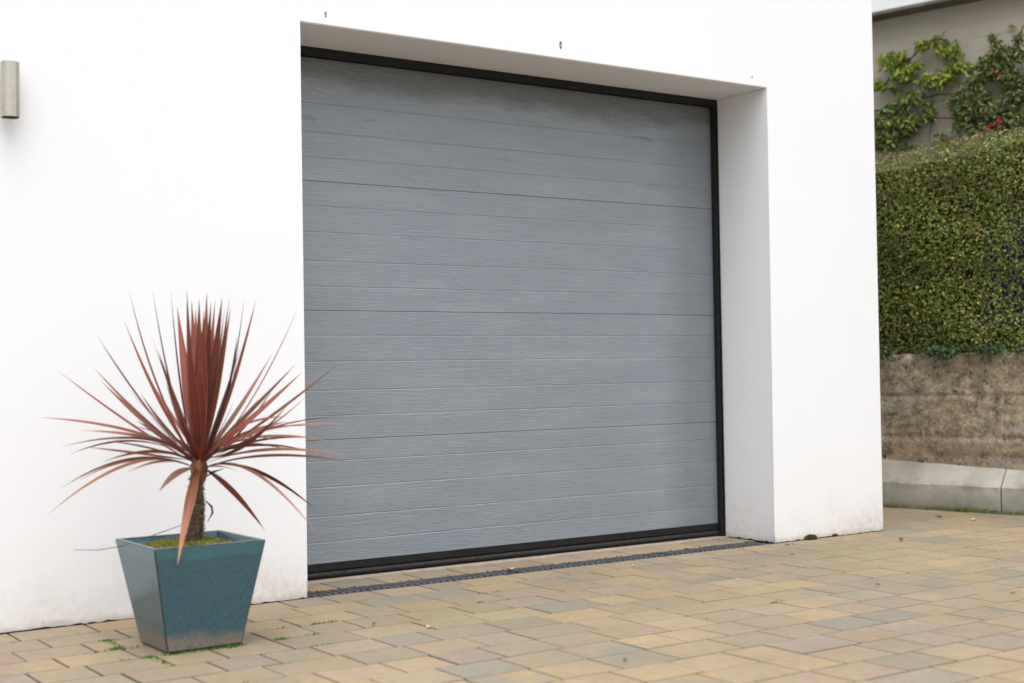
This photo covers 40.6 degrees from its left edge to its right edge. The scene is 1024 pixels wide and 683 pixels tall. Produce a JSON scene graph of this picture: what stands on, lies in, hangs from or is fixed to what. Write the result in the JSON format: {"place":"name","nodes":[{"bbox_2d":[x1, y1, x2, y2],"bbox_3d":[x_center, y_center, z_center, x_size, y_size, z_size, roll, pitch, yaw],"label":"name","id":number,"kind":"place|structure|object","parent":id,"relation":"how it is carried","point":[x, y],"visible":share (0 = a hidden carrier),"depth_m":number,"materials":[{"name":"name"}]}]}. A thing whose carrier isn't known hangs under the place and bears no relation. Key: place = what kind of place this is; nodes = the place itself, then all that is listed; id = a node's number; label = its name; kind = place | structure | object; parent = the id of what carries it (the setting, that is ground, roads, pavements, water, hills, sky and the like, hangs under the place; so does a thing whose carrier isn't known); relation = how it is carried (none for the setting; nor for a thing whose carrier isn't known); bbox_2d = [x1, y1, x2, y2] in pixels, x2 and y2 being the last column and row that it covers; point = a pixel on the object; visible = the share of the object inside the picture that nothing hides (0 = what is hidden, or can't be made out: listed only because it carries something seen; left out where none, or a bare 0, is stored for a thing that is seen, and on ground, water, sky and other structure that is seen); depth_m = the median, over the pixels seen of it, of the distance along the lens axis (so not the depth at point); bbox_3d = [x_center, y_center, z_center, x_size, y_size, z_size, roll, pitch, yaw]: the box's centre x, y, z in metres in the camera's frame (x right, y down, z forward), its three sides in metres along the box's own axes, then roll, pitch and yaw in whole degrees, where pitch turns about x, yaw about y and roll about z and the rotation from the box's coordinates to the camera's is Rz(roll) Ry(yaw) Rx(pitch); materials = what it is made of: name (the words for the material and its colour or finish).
{"place":"outdoors","nodes":[
{"label":"outdoors","id":0,"kind":"place"},
{"bbox_2d":[0,507,1023,682],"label":"paving","id":1,"kind":"structure","parent":0,"point":[850,620],"depth_m":4.82,"materials":[{"name":"beige stone"}]},
{"bbox_2d":[115,530,264,653],"bbox_3d":[-1.067,0.826,4.593,0.378,0.354,0.373,0,-1,-34],"label":"planter","id":2,"kind":"object","parent":1,"relation":"on","point":[199,596],"visible":0.87,"depth_m":4.48,"materials":[{"name":"teal ceramic"}]},
{"bbox_2d":[38,292,346,564],"bbox_3d":[-1.044,0.261,4.635,1.012,0.878,0.803,-1,-1,-4],"label":"cordyline","id":3,"kind":"object","parent":2,"relation":"in","point":[202,358],"visible":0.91,"depth_m":4.56,"materials":[{"name":"red plant"}]},
{"bbox_2d":[84,554,793,682],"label":"joint moss","id":4,"kind":"object","parent":1,"relation":"on","point":[229,646],"visible":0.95,"depth_m":4.53,"materials":[{"name":"green plant"}]},
{"bbox_2d":[0,530,1016,681],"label":"dirt crumbs","id":5,"kind":"object","parent":1,"relation":"on","point":[492,575],"visible":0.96,"depth_m":6.04,"materials":[{"name":"brown soil"}]},
{"bbox_2d":[307,536,728,583],"bbox_3d":[0.035,1.050,6.555,2.587,0.054,0.119,0,-1,-34],"label":"threshold","id":6,"kind":"object","parent":1,"relation":"on","point":[378,574],"visible":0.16,"depth_m":6.48,"materials":[{"name":"concrete"}]},
{"bbox_2d":[304,541,771,598],"bbox_3d":[0.216,1.049,6.292,2.589,0.058,0.126,0,-1,-34],"label":"drainage channel","id":7,"kind":"object","parent":1,"relation":"in","point":[487,574],"visible":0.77,"depth_m":6.18,"materials":[{"name":"black metal"}]},
{"bbox_2d":[804,534,817,539],"bbox_3d":[1.530,1.001,7.096,0.091,0.033,0.051,0,-1,-34],"label":"moss cushion","id":8,"kind":"object","parent":1,"relation":"on","point":[811,537],"visible":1,"depth_m":7.08,"materials":[{"name":"green plant"}]},
{"bbox_2d":[879,351,1023,470],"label":"retaining wall","id":9,"kind":"structure","parent":1,"relation":"on","point":[962,409],"depth_m":8.41,"materials":[{"name":"concrete"}]},
{"bbox_2d":[882,459,1023,514],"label":"concrete footing","id":10,"kind":"object","parent":1,"relation":"on","point":[916,485],"visible":0.15,"depth_m":8.36,"materials":[{"name":"grey concrete"}]},
{"bbox_2d":[883,504,1022,514],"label":"footing moss","id":11,"kind":"object","parent":1,"relation":"on","point":[959,509],"visible":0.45,"depth_m":8.25,"materials":[{"name":"green plant"}]},
{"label":"soil bank","id":12,"kind":"structure","parent":0,"visible":0},
{"bbox_2d":[871,0,1023,172],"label":"blockwork wall","id":13,"kind":"structure","parent":12,"relation":"on","point":[905,25],"depth_m":9.98,"materials":[{"name":"white paint"}]},
{"bbox_2d":[873,31,980,94],"bbox_3d":[2.965,-1.996,9.988,0.943,0.436,0.159,-2,-2,42],"label":"espalier shrub","id":14,"kind":"object","parent":13,"relation":"attached to","point":[903,74],"visible":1,"depth_m":9.95,"materials":[{"name":"green plant"}]},
{"bbox_2d":[874,85,994,164],"bbox_3d":[2.990,-1.573,9.951,1.019,0.654,0.182,-2,-2,42],"label":"espalier shrub","id":15,"kind":"object","parent":13,"relation":"attached to","point":[907,124],"visible":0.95,"depth_m":10.06,"materials":[{"name":"green plant"}]},
{"bbox_2d":[874,25,1023,138],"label":"berry shrub","id":16,"kind":"object","parent":13,"relation":"attached to","point":[997,63],"visible":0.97,"depth_m":9.58,"materials":[{"name":"green plant"}]},
{"bbox_2d":[1008,25,1015,29],"bbox_3d":[3.469,-2.177,9.606,0.060,0.034,0.013,28,18,39],"label":"fallen leaf","id":17,"kind":"object","parent":13,"relation":"attached to","point":[1011,27],"visible":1,"depth_m":9.60,"materials":[{"name":"orange plant"}]},
{"bbox_2d":[875,120,1023,366],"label":"hedge","id":18,"kind":"object","parent":12,"relation":"on","point":[933,216],"visible":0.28,"depth_m":8.48,"materials":[{"name":"green plant"}]},
{"bbox_2d":[983,219,1023,324],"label":"netting","id":19,"kind":"object","parent":18,"relation":"attached to","point":[1022,285],"visible":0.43,"depth_m":8.34,"materials":[{"name":"plastic"}]},
{"label":"ground","id":20,"kind":"structure","parent":0,"visible":0},
{"bbox_2d":[0,0,882,634],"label":"house","id":21,"kind":"structure","parent":20,"relation":"on","point":[150,152],"depth_m":5.43,"materials":[{"name":"white paint"}]},
{"bbox_2d":[0,60,19,118],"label":"wall lamp","id":22,"kind":"object","parent":21,"relation":"attached to","point":[10,89],"visible":1,"depth_m":4.82,"materials":[{"name":"silver metal"}]},
{"bbox_2d":[300,45,725,579],"bbox_3d":[0.013,-0.139,6.584,2.591,2.326,0.077,0,-1,-34],"label":"door frame","id":23,"kind":"structure","parent":21,"relation":"attached to","point":[512,308],"depth_m":6.53,"materials":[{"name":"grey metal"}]},
{"bbox_2d":[300,56,711,208],"bbox_3d":[-0.005,-0.965,6.618,2.526,0.537,0.045,0,-1,-34],"label":"door panel","id":24,"kind":"structure","parent":23,"relation":"in","point":[362,124],"depth_m":6.54,"materials":[{"name":"grey metal"}]},
{"bbox_2d":[302,180,713,314],"bbox_3d":[0.004,-0.415,6.606,2.526,0.560,0.045,0,-1,-34],"label":"door panel","id":25,"kind":"structure","parent":23,"relation":"in","point":[366,247],"depth_m":6.53,"materials":[{"name":"grey metal"}]},
{"bbox_2d":[304,310,715,440],"bbox_3d":[0.014,0.146,6.594,2.526,0.560,0.045,0,-1,-34],"label":"door panel","id":26,"kind":"structure","parent":23,"relation":"in","point":[396,374],"depth_m":6.52,"materials":[{"name":"grey metal"}]},
{"bbox_2d":[306,422,717,564],"bbox_3d":[0.023,0.692,6.582,2.526,0.531,0.045,0,-1,-34],"label":"door panel","id":27,"kind":"structure","parent":23,"relation":"in","point":[403,495],"depth_m":6.51,"materials":[{"name":"grey metal"}]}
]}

